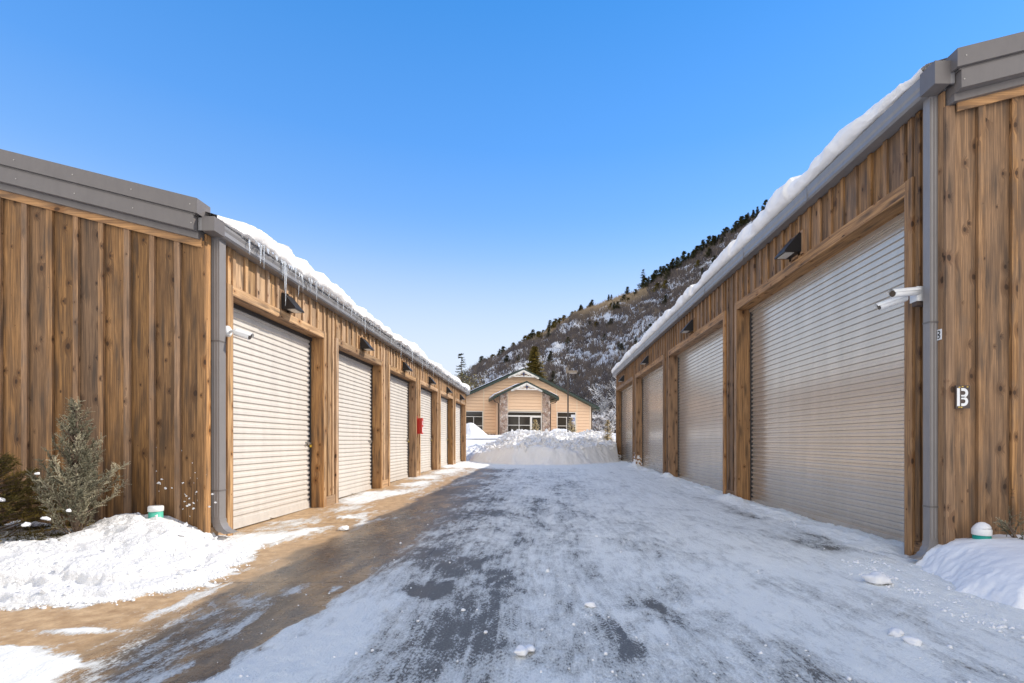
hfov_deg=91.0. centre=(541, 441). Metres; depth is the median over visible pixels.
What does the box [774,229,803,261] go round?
wall lamp
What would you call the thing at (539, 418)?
door
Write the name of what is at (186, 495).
snow spatter
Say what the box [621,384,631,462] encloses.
garage door
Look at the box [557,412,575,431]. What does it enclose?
window
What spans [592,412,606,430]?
bare tree
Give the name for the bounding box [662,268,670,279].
pine tree
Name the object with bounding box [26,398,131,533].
juniper shrub
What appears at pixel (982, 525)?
snow clump
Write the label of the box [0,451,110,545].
juniper shrub
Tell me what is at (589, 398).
bare tree
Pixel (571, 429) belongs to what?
conifer sapling
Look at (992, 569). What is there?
snow bank
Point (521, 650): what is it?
snow chunk
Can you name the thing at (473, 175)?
sky
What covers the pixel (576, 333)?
bare scrub
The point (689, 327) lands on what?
wall lamp
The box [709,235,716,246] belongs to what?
pine tree
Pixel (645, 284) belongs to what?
pine tree
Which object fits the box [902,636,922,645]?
snow chunk
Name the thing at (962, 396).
letter sign
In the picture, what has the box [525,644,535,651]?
snow chunk
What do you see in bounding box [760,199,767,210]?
pine tree
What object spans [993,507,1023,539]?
juniper shrub
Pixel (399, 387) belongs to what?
garage door
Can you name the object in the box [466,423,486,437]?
snow bank
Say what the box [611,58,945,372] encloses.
roof snow
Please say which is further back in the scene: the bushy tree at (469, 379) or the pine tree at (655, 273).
the pine tree at (655, 273)
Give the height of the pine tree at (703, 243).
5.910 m
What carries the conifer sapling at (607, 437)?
on the snow berm
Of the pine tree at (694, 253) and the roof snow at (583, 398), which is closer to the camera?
the roof snow at (583, 398)
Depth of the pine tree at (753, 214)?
184.54 m
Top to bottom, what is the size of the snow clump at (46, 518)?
0.059 m
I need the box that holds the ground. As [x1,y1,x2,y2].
[466,435,501,446]
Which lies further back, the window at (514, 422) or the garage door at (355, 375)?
the window at (514, 422)
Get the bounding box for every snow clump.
[21,522,30,526]
[40,516,50,520]
[972,522,991,529]
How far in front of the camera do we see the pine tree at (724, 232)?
194.26 m
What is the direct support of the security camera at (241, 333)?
attached to the storage building at (124, 304)
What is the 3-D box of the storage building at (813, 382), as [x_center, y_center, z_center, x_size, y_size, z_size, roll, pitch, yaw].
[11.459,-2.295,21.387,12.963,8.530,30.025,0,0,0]
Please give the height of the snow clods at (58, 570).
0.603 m
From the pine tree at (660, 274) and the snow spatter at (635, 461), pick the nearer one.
the snow spatter at (635, 461)
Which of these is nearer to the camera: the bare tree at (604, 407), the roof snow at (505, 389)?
the roof snow at (505, 389)
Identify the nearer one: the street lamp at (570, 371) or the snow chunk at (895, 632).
the snow chunk at (895, 632)
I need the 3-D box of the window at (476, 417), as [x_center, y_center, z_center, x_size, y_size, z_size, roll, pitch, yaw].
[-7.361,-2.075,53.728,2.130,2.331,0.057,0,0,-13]
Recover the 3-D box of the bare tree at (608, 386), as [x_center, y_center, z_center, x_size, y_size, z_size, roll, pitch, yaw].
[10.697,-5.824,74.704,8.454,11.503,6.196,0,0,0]
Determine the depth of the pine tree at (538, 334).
216.37 m
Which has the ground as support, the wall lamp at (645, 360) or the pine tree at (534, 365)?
the pine tree at (534, 365)
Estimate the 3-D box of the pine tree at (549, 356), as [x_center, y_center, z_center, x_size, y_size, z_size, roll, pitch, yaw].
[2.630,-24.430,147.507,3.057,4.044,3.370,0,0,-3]
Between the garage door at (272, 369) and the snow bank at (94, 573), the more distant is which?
the garage door at (272, 369)
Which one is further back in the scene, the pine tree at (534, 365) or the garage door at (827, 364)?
the pine tree at (534, 365)
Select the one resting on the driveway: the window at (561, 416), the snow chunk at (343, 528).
the snow chunk at (343, 528)
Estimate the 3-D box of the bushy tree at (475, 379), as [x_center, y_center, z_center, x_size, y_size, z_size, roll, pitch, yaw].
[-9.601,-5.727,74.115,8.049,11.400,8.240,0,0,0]
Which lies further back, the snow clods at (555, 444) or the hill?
the hill
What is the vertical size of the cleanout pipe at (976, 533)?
0.560 m
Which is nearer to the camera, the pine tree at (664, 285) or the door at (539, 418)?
the door at (539, 418)
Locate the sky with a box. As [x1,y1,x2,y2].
[0,0,1023,375]
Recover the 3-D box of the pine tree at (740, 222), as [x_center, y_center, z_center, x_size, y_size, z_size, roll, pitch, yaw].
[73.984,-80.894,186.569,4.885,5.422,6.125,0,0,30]
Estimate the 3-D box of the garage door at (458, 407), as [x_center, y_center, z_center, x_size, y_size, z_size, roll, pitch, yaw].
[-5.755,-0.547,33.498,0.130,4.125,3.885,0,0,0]
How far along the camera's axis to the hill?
156.87 m
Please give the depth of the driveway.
5.12 m
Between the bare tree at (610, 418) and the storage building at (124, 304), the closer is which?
the storage building at (124, 304)
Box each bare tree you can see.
[548,374,591,395]
[569,381,597,420]
[585,366,615,427]
[589,378,615,428]
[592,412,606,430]
[600,408,615,432]
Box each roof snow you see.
[208,212,469,391]
[470,372,513,391]
[489,382,522,397]
[565,389,598,406]
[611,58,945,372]
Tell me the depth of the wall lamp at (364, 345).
15.01 m
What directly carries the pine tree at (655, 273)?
on the hill
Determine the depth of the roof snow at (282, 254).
11.16 m
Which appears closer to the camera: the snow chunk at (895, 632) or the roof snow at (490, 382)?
the snow chunk at (895, 632)
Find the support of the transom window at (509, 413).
in the community building at (527, 402)
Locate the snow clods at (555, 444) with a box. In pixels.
[476,428,615,451]
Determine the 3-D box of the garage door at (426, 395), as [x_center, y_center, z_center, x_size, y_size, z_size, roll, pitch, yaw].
[-5.755,-0.506,24.276,0.130,4.207,3.684,0,0,0]
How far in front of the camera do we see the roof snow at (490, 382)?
55.12 m
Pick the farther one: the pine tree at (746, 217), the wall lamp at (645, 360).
the pine tree at (746, 217)
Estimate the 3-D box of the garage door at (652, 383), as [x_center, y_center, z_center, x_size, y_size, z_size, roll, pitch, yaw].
[5.688,-1.017,25.161,0.125,5.206,6.354,0,0,0]
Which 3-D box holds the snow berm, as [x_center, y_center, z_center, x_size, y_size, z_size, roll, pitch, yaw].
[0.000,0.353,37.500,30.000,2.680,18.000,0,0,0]
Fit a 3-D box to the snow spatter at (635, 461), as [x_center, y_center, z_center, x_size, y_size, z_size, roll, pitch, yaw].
[5.481,1.061,32.323,0.564,0.931,8.179,0,0,0]
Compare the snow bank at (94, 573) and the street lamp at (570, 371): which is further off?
the street lamp at (570, 371)
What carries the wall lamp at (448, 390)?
attached to the storage building at (124, 304)
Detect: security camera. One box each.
[226,326,253,339]
[875,286,922,309]
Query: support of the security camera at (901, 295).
attached to the storage building at (813, 382)
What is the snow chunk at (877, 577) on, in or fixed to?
on the driveway
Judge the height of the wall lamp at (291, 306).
0.430 m
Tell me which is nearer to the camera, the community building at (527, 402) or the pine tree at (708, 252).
the community building at (527, 402)
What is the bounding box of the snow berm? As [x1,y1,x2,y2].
[466,430,618,464]
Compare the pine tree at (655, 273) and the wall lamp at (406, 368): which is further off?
the pine tree at (655, 273)
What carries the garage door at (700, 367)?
in the storage building at (813, 382)
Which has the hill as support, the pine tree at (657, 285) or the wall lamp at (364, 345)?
the pine tree at (657, 285)
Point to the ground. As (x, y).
(472, 441)
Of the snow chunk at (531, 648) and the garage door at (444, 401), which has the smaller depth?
the snow chunk at (531, 648)
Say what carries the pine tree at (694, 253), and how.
on the hill
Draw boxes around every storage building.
[0,149,469,535]
[612,31,1023,559]
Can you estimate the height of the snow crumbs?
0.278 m
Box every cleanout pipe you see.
[147,505,163,517]
[971,528,992,538]
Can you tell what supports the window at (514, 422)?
in the community building at (527, 402)
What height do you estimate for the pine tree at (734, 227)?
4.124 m
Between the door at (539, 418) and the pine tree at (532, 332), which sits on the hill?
the pine tree at (532, 332)
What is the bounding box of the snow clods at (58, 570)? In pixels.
[0,512,235,599]
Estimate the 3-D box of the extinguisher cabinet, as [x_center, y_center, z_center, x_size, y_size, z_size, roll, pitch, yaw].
[-5.349,-0.689,22.004,0.241,0.830,0.350,0,0,0]
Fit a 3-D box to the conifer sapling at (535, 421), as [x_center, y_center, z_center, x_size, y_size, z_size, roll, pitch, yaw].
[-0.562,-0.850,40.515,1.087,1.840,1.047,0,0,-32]
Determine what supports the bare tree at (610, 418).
on the ground
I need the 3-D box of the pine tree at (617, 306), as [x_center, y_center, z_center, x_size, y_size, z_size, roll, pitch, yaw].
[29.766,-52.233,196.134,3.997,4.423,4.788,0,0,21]
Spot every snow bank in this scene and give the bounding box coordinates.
[0,513,236,603]
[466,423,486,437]
[915,534,1023,608]
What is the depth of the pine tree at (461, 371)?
71.93 m
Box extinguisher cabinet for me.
[417,416,422,434]
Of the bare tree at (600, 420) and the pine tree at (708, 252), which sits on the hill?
the pine tree at (708, 252)
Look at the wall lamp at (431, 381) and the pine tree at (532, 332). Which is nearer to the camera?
the wall lamp at (431, 381)
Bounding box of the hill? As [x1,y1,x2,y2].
[460,220,753,425]
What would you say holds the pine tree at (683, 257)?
on the hill
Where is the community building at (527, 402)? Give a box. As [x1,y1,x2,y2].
[466,368,599,434]
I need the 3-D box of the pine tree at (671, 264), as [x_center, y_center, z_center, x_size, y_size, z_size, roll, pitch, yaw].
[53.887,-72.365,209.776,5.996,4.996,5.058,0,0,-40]
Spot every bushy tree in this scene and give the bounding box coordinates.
[457,369,483,390]
[463,371,491,386]
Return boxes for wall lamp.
[280,290,303,314]
[358,335,373,351]
[401,360,412,371]
[428,375,435,384]
[446,386,452,393]
[640,355,648,364]
[680,318,694,334]
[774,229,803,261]
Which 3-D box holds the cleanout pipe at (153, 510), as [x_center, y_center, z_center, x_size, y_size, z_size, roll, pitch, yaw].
[-6.040,1.340,7.860,0.207,0.660,0.207,0,0,0]
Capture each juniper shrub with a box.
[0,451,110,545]
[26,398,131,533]
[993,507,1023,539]
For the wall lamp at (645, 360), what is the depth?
24.93 m
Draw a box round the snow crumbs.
[1,474,1023,682]
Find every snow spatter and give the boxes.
[156,450,216,516]
[618,454,641,465]
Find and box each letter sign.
[937,329,941,339]
[955,385,969,407]
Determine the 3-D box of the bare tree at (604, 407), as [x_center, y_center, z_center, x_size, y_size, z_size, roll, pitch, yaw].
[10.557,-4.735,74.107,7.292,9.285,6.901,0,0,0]
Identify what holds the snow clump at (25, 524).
on the juniper shrub at (30, 513)
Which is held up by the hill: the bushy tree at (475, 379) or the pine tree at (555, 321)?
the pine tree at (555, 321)
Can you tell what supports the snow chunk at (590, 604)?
on the driveway
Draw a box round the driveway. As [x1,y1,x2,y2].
[0,460,1023,682]
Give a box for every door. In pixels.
[233,303,311,529]
[339,350,372,497]
[390,373,408,481]
[421,387,431,472]
[441,396,447,465]
[456,403,460,461]
[531,416,541,430]
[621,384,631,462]
[642,365,662,472]
[677,327,722,490]
[749,212,903,541]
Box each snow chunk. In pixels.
[339,525,348,530]
[514,645,528,655]
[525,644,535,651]
[584,601,596,607]
[861,571,891,584]
[888,628,903,636]
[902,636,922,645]
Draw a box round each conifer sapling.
[531,420,541,430]
[567,418,576,432]
[603,420,612,439]
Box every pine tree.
[455,353,466,382]
[525,346,547,378]
[529,329,535,338]
[534,331,542,338]
[547,351,553,361]
[550,318,557,328]
[613,302,621,309]
[637,269,644,287]
[642,278,650,288]
[647,269,657,283]
[650,283,661,291]
[659,265,665,277]
[660,280,668,289]
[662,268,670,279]
[665,262,675,270]
[677,251,688,266]
[691,250,698,258]
[698,240,706,252]
[705,248,712,256]
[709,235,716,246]
[720,228,726,235]
[730,223,738,232]
[736,216,745,227]
[743,214,750,223]
[750,209,755,218]
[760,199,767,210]
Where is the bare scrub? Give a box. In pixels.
[456,213,757,432]
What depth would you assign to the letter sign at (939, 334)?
6.69 m
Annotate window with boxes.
[466,411,482,429]
[508,412,541,415]
[508,416,530,430]
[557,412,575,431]
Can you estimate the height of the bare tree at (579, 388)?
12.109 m
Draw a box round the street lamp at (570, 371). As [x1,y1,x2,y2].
[566,368,576,431]
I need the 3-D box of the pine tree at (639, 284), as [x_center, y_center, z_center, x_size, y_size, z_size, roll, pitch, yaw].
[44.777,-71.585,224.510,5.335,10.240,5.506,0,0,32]

